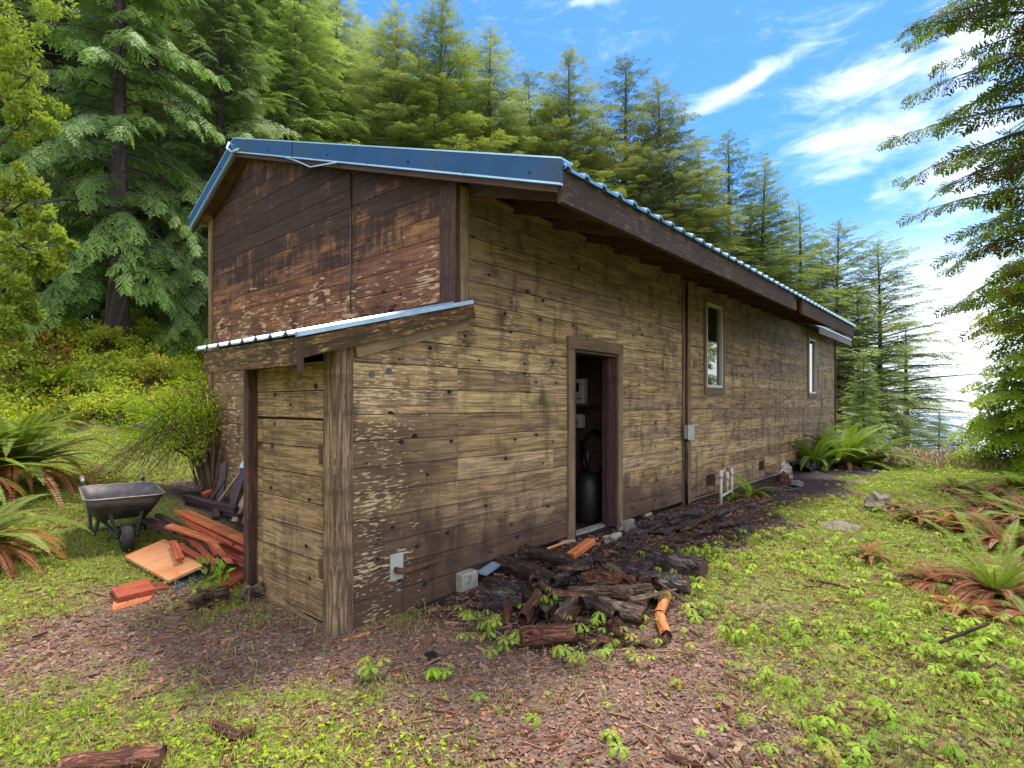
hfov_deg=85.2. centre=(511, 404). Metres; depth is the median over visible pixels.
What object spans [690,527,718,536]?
bark strip
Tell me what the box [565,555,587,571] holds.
firewood piece
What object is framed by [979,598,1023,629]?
sword fern
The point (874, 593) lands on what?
stick
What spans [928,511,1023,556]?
sword fern
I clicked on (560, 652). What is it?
woodland plant
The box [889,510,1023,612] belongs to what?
sword fern
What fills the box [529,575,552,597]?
firewood piece
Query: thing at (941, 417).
conifer tree
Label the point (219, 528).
board
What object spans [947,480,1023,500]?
sword fern
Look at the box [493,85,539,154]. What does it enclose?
conifer tree
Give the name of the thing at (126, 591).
board
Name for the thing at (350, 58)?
conifer tree
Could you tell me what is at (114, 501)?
wheelbarrow
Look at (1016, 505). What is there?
sword fern
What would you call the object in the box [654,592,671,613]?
branch
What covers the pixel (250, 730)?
stick
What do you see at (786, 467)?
torn sack
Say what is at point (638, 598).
wood shard
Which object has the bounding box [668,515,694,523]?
bark strip
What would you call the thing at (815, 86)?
sky
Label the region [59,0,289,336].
conifer tree
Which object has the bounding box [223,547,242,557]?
board
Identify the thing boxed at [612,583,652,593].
log
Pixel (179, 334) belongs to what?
shrub
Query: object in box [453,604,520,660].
woodland plant
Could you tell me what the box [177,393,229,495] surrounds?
shrub
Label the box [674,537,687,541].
bark strip
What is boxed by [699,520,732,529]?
bark strip
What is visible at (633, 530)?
bark strip
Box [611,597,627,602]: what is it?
firewood piece
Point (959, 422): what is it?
sea
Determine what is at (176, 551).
board
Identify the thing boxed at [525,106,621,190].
conifer tree
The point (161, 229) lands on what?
conifer tree
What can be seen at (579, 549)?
split log
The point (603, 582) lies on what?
firewood piece
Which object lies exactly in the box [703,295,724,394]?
window
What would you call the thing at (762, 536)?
bark strip
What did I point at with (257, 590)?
rock
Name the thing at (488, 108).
conifer tree
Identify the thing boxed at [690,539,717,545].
bark strip
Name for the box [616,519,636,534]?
rock
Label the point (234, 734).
stick
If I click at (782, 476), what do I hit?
mulch lump
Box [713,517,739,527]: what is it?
bark strip
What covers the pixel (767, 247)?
conifer tree
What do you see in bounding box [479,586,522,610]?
log
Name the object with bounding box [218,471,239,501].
board
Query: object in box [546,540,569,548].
stick
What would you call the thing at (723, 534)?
bark strip
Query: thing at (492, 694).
bark litter
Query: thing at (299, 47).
conifer tree
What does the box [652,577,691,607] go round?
stick
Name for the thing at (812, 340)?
window
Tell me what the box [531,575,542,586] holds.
firewood piece
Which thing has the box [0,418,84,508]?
sword fern
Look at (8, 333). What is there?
sword fern
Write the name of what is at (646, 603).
firewood piece
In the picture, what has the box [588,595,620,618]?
firewood piece
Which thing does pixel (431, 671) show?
woodland plant
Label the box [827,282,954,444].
conifer tree
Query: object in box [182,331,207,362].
shrub
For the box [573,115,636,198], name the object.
conifer tree
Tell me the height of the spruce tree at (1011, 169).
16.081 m
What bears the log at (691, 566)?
on the ground at (170, 503)
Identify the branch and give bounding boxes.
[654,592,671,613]
[655,611,671,639]
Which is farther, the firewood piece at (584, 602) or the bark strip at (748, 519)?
the bark strip at (748, 519)
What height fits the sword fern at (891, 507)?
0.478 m
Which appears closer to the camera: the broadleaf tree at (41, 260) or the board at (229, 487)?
the board at (229, 487)
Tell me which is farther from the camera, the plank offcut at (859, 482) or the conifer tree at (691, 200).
the conifer tree at (691, 200)
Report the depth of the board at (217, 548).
5.03 m
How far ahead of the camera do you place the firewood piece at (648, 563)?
4.73 m
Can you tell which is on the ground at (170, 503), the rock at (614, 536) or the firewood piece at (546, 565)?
the rock at (614, 536)
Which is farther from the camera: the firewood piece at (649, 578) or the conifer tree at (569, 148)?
the conifer tree at (569, 148)
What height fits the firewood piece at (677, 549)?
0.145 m
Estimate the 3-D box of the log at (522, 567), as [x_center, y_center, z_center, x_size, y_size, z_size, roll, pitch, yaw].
[0.117,1.434,4.832,0.639,0.153,0.139,0,0,45]
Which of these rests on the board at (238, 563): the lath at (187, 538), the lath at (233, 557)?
the lath at (233, 557)
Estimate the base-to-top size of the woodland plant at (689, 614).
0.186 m
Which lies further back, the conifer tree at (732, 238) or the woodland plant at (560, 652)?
the conifer tree at (732, 238)
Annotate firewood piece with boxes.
[501,600,511,624]
[513,605,537,613]
[515,580,539,606]
[517,588,541,624]
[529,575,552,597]
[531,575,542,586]
[535,604,555,623]
[536,606,550,619]
[543,562,551,570]
[548,573,565,586]
[550,588,592,596]
[557,565,589,570]
[563,576,578,582]
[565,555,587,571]
[577,595,604,608]
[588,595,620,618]
[595,579,609,585]
[605,562,624,573]
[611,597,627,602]
[616,556,641,562]
[619,579,638,584]
[621,559,653,573]
[638,574,659,588]
[642,599,651,610]
[645,585,657,607]
[673,546,680,553]
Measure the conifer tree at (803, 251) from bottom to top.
17.554 m
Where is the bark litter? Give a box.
[0,478,1023,767]
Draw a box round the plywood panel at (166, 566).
[124,539,202,582]
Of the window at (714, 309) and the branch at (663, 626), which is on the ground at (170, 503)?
the branch at (663, 626)
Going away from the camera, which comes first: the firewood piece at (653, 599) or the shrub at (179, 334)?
the firewood piece at (653, 599)
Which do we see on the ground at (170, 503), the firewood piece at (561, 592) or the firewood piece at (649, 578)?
the firewood piece at (649, 578)
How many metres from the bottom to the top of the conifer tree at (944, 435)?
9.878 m
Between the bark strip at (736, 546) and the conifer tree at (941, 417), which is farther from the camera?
the conifer tree at (941, 417)
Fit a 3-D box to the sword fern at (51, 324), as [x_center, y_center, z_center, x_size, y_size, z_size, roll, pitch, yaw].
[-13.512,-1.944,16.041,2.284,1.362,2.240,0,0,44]
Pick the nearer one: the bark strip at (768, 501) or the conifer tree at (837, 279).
the bark strip at (768, 501)
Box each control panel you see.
[576,379,587,403]
[576,414,584,427]
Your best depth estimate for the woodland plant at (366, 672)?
3.20 m
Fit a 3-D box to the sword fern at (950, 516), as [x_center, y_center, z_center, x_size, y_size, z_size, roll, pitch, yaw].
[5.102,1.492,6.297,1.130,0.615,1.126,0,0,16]
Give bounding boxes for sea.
[887,414,1018,457]
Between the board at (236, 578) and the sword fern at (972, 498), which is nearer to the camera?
the board at (236, 578)
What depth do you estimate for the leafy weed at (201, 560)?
4.85 m
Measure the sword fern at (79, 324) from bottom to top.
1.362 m
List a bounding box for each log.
[56,744,166,767]
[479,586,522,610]
[482,576,521,596]
[495,555,555,578]
[513,547,542,560]
[519,623,576,647]
[520,544,569,565]
[527,572,570,592]
[553,591,577,623]
[559,556,592,575]
[565,604,582,623]
[567,538,594,558]
[568,585,633,598]
[576,616,594,630]
[581,570,636,584]
[597,596,645,624]
[605,561,647,580]
[605,616,630,641]
[610,534,647,584]
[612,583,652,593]
[639,569,690,592]
[644,548,707,578]
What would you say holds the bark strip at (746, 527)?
on the ground at (170, 503)
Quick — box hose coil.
[581,428,601,476]
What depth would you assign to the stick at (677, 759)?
2.45 m
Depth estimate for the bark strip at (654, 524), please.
6.49 m
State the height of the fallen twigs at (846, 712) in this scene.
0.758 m
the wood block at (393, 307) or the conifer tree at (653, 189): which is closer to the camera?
the wood block at (393, 307)
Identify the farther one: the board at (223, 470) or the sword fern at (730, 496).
the sword fern at (730, 496)
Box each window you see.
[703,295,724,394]
[807,334,816,397]
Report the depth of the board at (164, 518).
5.75 m
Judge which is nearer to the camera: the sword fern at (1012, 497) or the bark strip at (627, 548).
the bark strip at (627, 548)
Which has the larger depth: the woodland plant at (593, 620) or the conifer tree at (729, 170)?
the conifer tree at (729, 170)
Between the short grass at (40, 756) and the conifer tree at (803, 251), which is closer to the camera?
the short grass at (40, 756)
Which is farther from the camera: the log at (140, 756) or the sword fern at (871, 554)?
the sword fern at (871, 554)
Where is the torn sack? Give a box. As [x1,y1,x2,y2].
[778,461,792,477]
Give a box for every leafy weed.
[195,555,223,578]
[205,556,236,586]
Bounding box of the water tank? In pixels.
[576,440,601,523]
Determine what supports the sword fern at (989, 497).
on the ground at (170, 503)
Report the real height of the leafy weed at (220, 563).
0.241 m
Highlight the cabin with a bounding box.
[188,137,855,635]
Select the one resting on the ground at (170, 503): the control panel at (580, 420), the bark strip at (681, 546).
the bark strip at (681, 546)
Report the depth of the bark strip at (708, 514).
6.60 m
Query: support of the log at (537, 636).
on the ground at (170, 503)
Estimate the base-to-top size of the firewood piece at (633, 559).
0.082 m
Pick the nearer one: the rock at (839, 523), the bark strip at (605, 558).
the bark strip at (605, 558)
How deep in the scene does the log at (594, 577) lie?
4.50 m
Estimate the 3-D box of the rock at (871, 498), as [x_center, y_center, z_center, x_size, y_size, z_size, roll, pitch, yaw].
[5.039,1.404,7.708,0.319,0.407,0.471,0,0,41]
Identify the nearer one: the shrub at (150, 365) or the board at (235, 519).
the board at (235, 519)
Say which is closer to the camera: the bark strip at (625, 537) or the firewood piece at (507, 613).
the firewood piece at (507, 613)
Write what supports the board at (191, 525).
on the board at (224, 539)
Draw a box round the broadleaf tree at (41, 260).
[0,0,80,367]
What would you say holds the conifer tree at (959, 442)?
on the ground at (170, 503)
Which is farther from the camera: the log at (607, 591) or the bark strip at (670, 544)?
the bark strip at (670, 544)
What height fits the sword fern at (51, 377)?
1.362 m
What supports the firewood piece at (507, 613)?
on the ground at (170, 503)
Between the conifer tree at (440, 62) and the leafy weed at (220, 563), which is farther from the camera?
the conifer tree at (440, 62)
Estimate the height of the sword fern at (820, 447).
1.029 m
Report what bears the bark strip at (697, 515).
on the ground at (170, 503)
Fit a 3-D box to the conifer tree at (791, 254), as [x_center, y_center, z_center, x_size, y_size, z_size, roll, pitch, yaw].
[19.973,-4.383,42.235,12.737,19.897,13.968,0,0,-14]
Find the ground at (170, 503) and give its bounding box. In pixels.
[0,321,1023,767]
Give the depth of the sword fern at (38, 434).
7.27 m
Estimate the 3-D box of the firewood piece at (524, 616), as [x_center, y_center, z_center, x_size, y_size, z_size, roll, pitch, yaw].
[0.131,1.475,4.079,0.084,0.178,0.319,0,0,23]
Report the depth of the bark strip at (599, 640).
3.64 m
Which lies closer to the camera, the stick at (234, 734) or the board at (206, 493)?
the stick at (234, 734)
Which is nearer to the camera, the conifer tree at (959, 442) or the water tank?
the water tank
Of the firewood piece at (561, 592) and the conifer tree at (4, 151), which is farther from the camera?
the conifer tree at (4, 151)
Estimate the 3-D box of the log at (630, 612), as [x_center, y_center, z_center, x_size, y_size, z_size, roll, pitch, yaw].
[0.789,1.493,4.028,0.348,0.156,0.139,0,0,36]
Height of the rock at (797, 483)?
0.164 m
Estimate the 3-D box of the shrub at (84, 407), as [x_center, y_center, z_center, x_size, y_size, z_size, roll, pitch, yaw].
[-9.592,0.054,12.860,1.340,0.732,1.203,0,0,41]
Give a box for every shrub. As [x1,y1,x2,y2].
[68,392,126,419]
[82,323,135,350]
[104,307,160,343]
[109,392,153,422]
[117,351,184,385]
[148,320,190,349]
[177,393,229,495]
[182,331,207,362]
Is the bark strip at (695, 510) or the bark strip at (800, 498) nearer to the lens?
the bark strip at (695, 510)
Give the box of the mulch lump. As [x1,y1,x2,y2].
[776,471,790,481]
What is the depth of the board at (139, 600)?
4.30 m
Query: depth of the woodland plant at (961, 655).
3.17 m
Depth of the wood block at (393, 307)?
4.88 m
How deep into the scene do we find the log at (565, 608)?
4.00 m
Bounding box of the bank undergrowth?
[0,310,207,430]
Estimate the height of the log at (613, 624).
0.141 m
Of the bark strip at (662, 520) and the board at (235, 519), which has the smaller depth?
the board at (235, 519)
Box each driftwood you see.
[186,585,230,608]
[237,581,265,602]
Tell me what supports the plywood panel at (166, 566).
on the ground at (170, 503)
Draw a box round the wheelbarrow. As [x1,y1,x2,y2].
[78,472,165,551]
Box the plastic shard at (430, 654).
[424,650,440,663]
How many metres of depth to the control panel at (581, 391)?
7.32 m
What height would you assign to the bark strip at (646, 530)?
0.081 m
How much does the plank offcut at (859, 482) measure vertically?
0.030 m
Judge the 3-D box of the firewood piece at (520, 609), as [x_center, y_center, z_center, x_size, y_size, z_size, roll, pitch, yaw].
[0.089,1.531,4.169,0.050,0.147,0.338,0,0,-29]
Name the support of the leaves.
on the ground at (170, 503)
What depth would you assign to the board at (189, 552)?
5.09 m
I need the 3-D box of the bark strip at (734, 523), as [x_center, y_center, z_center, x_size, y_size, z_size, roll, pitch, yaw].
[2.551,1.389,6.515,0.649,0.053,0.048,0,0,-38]
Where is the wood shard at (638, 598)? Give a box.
[628,588,677,602]
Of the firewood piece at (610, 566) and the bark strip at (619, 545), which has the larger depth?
the bark strip at (619, 545)
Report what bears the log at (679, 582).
on the ground at (170, 503)
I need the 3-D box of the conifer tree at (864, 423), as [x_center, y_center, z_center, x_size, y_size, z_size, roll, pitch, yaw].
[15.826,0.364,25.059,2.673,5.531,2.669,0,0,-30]
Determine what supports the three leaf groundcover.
on the ground at (170, 503)
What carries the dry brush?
on the ground at (170, 503)
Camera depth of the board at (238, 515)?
5.94 m
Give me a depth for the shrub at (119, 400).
12.85 m
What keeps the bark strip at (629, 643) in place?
on the ground at (170, 503)
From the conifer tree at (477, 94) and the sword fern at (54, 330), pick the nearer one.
the sword fern at (54, 330)
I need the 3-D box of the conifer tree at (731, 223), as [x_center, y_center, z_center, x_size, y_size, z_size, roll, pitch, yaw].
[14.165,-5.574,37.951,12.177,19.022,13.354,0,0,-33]
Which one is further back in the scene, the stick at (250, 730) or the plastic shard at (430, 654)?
the plastic shard at (430, 654)
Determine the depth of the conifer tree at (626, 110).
32.06 m
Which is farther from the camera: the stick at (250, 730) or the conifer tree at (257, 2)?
the conifer tree at (257, 2)
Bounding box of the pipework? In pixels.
[711,467,733,504]
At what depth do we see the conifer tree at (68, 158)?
24.80 m
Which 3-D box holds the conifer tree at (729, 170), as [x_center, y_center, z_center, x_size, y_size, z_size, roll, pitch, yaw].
[13.353,-6.310,33.675,14.150,19.923,11.934,0,0,24]
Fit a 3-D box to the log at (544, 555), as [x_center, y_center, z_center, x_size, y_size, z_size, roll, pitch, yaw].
[0.304,1.403,5.176,0.490,0.140,0.128,0,0,35]
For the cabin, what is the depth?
5.35 m
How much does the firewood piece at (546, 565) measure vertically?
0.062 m
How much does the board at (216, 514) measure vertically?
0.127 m
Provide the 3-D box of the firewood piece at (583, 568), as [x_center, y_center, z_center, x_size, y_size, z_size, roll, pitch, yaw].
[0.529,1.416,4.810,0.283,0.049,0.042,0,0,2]
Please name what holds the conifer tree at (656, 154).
on the ground at (170, 503)
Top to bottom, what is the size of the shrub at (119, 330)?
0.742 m
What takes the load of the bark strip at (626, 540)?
on the ground at (170, 503)
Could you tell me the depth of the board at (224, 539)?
5.27 m
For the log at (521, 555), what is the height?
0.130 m
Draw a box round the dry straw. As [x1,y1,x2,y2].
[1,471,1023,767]
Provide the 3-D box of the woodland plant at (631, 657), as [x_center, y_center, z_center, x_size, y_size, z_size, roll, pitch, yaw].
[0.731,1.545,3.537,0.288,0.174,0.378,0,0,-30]
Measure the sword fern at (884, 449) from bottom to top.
1.499 m
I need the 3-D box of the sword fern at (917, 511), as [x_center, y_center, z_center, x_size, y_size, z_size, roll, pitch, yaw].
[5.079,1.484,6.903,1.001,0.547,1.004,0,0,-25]
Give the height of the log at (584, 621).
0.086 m
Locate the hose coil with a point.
(598, 433)
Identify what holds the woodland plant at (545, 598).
on the ground at (170, 503)
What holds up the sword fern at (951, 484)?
on the ground at (170, 503)
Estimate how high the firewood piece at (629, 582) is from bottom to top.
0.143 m
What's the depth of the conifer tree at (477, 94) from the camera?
33.21 m
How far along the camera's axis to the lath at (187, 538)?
5.63 m
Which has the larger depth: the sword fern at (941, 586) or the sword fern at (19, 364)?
the sword fern at (19, 364)
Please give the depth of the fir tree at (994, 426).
12.52 m
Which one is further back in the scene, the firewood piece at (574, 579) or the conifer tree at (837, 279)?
the conifer tree at (837, 279)
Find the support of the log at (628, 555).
on the ground at (170, 503)
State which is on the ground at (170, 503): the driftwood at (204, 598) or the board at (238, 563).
the driftwood at (204, 598)
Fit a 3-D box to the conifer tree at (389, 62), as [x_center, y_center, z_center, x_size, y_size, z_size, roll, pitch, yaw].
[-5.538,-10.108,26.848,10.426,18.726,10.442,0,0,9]
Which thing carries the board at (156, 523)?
on the board at (189, 532)
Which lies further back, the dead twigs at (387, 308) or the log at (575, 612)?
the dead twigs at (387, 308)
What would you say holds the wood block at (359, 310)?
on the cabin
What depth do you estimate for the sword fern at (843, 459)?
12.87 m
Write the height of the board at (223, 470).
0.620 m
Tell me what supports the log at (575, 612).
on the ground at (170, 503)
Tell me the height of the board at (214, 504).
0.130 m
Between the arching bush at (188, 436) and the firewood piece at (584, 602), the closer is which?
the firewood piece at (584, 602)
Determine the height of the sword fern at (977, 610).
0.313 m
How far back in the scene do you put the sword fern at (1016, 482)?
9.46 m
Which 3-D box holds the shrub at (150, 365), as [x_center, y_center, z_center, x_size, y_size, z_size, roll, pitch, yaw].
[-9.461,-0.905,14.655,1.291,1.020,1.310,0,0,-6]
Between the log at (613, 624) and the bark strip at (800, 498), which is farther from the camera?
the bark strip at (800, 498)
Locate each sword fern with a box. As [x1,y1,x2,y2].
[0,322,66,348]
[0,348,82,388]
[0,360,107,405]
[0,396,153,512]
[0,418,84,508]
[0,494,93,579]
[4,416,90,448]
[28,318,77,337]
[32,321,101,353]
[46,319,140,350]
[723,487,745,500]
[728,475,779,497]
[784,424,880,471]
[799,421,944,470]
[826,436,930,467]
[834,541,903,566]
[862,494,930,513]
[870,562,985,598]
[873,501,964,526]
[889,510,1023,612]
[905,508,1009,537]
[918,594,1019,628]
[922,476,1008,494]
[925,488,1023,520]
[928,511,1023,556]
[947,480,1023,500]
[956,491,1023,517]
[969,494,1023,526]
[970,495,1023,548]
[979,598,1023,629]
[980,471,1023,490]
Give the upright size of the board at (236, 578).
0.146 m
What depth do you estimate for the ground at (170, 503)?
3.46 m
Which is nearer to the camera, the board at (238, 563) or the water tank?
the board at (238, 563)
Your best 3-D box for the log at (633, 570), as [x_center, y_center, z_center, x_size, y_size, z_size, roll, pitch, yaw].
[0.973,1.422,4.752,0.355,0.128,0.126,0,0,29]
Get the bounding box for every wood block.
[355,306,366,316]
[384,303,398,312]
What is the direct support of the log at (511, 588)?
on the log at (494, 598)
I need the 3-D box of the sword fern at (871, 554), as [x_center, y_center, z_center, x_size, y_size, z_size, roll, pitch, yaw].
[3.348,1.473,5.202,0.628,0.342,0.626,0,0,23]
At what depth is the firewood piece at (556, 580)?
4.48 m
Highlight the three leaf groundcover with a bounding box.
[468,462,1023,767]
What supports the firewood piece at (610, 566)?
on the ground at (170, 503)
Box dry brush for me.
[826,445,1023,470]
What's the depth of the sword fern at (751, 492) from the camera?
8.91 m
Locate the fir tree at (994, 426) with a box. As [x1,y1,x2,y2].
[941,245,1023,474]
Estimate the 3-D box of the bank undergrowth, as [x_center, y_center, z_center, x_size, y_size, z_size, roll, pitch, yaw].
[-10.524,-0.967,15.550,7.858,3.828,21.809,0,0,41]
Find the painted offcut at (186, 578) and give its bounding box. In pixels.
[171,567,206,590]
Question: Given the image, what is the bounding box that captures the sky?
[85,0,1023,413]
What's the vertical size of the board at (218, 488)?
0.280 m
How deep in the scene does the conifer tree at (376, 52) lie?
35.11 m
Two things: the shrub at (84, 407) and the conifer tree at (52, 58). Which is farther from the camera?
the conifer tree at (52, 58)
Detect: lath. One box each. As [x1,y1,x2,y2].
[179,536,207,545]
[220,554,242,562]
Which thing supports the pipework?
on the ground at (170, 503)
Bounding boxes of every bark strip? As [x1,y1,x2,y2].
[586,635,631,649]
[590,552,615,561]
[605,536,635,546]
[613,539,646,548]
[617,532,647,540]
[622,544,642,550]
[625,635,668,649]
[627,525,657,532]
[636,527,664,533]
[638,519,670,527]
[642,514,681,527]
[649,521,677,529]
[649,541,674,548]
[656,518,693,535]
[661,504,705,519]
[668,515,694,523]
[671,543,703,548]
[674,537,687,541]
[675,510,715,531]
[680,510,706,517]
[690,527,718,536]
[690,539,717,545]
[696,528,712,534]
[698,526,745,539]
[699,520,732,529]
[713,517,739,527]
[713,518,745,527]
[716,504,739,515]
[724,542,746,547]
[731,525,750,532]
[732,517,753,524]
[745,498,773,506]
[760,535,786,540]
[765,487,800,492]
[777,497,804,503]
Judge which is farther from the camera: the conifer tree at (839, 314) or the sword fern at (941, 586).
the conifer tree at (839, 314)
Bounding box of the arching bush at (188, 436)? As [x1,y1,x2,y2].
[69,368,224,501]
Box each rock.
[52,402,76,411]
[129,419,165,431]
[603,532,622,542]
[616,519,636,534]
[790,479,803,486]
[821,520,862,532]
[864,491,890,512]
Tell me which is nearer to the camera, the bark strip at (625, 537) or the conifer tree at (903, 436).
the bark strip at (625, 537)
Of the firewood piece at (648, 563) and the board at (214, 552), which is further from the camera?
the board at (214, 552)
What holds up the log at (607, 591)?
on the log at (565, 608)
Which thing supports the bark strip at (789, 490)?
on the ground at (170, 503)
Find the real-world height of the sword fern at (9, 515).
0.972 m
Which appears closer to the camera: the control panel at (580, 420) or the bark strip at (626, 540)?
the bark strip at (626, 540)
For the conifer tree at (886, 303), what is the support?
on the ground at (170, 503)
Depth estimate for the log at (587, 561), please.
4.89 m
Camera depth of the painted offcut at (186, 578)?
4.85 m
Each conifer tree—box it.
[0,0,104,326]
[0,0,177,326]
[0,0,231,352]
[3,0,270,344]
[4,0,149,327]
[6,2,188,322]
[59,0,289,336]
[88,0,301,359]
[150,0,349,342]
[194,0,370,283]
[252,1,338,132]
[288,0,362,135]
[298,0,384,145]
[322,0,470,150]
[325,8,392,142]
[347,17,409,139]
[360,0,518,152]
[378,55,477,146]
[430,22,554,154]
[430,49,526,149]
[480,69,623,193]
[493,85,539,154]
[518,44,644,206]
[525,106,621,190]
[572,52,777,277]
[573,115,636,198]
[605,76,750,251]
[620,150,705,242]
[666,148,766,272]
[666,163,746,254]
[690,129,866,431]
[705,184,774,275]
[714,154,888,435]
[732,199,845,417]
[752,216,887,404]
[772,199,889,433]
[786,217,959,449]
[802,244,904,445]
[820,236,1006,456]
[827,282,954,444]
[836,352,895,451]
[884,328,985,454]
[886,406,933,453]
[906,435,929,453]
[925,413,968,454]
[941,423,976,457]
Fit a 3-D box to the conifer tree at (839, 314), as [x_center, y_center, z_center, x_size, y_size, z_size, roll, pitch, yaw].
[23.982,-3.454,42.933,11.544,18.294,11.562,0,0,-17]
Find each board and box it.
[111,578,154,601]
[112,594,153,610]
[142,518,177,534]
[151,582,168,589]
[155,513,182,525]
[165,523,222,544]
[169,540,183,560]
[174,509,242,543]
[178,516,242,551]
[179,543,205,561]
[183,494,238,513]
[185,502,242,518]
[185,522,211,536]
[188,538,216,564]
[201,490,213,496]
[205,534,232,563]
[207,542,219,557]
[209,478,226,499]
[212,508,219,519]
[216,460,227,502]
[217,566,242,588]
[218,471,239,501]
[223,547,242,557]
[225,468,242,518]
[225,552,242,566]
[231,496,242,522]
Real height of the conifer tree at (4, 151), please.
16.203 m
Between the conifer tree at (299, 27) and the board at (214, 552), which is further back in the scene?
the conifer tree at (299, 27)
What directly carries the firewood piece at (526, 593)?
on the ground at (170, 503)
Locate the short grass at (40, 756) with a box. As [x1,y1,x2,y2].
[0,416,1023,767]
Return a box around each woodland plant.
[355,656,390,687]
[424,664,453,679]
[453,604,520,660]
[517,587,561,607]
[551,644,610,673]
[566,611,606,642]
[603,626,662,665]
[663,593,729,630]
[680,541,723,559]
[908,640,992,676]
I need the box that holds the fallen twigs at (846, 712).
[0,464,1023,767]
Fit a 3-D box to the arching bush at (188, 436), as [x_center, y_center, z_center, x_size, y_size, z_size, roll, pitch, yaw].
[-4.952,0.381,7.619,2.127,1.824,1.737,0,0,41]
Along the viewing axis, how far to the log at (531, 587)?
4.55 m
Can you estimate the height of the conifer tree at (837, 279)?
17.879 m
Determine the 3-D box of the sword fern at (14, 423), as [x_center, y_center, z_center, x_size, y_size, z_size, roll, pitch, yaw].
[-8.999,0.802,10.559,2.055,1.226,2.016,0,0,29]
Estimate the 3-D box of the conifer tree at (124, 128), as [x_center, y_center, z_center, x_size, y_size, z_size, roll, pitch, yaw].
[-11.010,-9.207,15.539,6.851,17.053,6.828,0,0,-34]
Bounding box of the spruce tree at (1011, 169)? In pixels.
[876,0,1023,342]
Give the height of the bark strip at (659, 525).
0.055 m
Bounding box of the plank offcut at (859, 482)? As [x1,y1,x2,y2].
[845,479,866,484]
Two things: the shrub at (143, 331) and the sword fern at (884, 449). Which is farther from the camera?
the shrub at (143, 331)
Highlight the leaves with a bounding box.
[0,429,1023,767]
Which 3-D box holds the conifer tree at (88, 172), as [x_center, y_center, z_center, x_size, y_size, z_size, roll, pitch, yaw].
[-19.599,-15.437,26.598,13.227,28.292,12.090,0,0,-25]
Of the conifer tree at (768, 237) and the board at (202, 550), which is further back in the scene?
the conifer tree at (768, 237)
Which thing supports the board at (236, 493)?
on the board
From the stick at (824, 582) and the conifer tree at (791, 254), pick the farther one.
the conifer tree at (791, 254)
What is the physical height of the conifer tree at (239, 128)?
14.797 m
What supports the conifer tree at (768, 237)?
on the ground at (170, 503)
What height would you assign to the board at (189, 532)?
0.126 m
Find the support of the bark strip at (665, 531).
on the ground at (170, 503)
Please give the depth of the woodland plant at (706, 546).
5.26 m
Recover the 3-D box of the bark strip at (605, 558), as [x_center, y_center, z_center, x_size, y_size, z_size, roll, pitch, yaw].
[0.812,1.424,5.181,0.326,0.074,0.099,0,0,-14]
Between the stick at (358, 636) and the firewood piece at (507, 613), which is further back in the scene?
the firewood piece at (507, 613)
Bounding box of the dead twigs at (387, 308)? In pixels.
[343,289,431,315]
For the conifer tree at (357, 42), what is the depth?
31.73 m
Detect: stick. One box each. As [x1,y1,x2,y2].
[207,718,244,741]
[239,725,256,736]
[342,631,369,641]
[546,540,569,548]
[652,577,691,607]
[664,752,702,767]
[808,578,865,592]
[865,592,902,596]
[938,622,989,643]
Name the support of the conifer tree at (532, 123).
on the ground at (170, 503)
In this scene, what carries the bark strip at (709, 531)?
on the ground at (170, 503)
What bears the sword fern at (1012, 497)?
on the ground at (170, 503)
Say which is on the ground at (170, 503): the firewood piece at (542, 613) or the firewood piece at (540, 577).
the firewood piece at (542, 613)
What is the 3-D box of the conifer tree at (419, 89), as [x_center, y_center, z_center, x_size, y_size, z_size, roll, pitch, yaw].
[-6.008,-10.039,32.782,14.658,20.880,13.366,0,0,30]

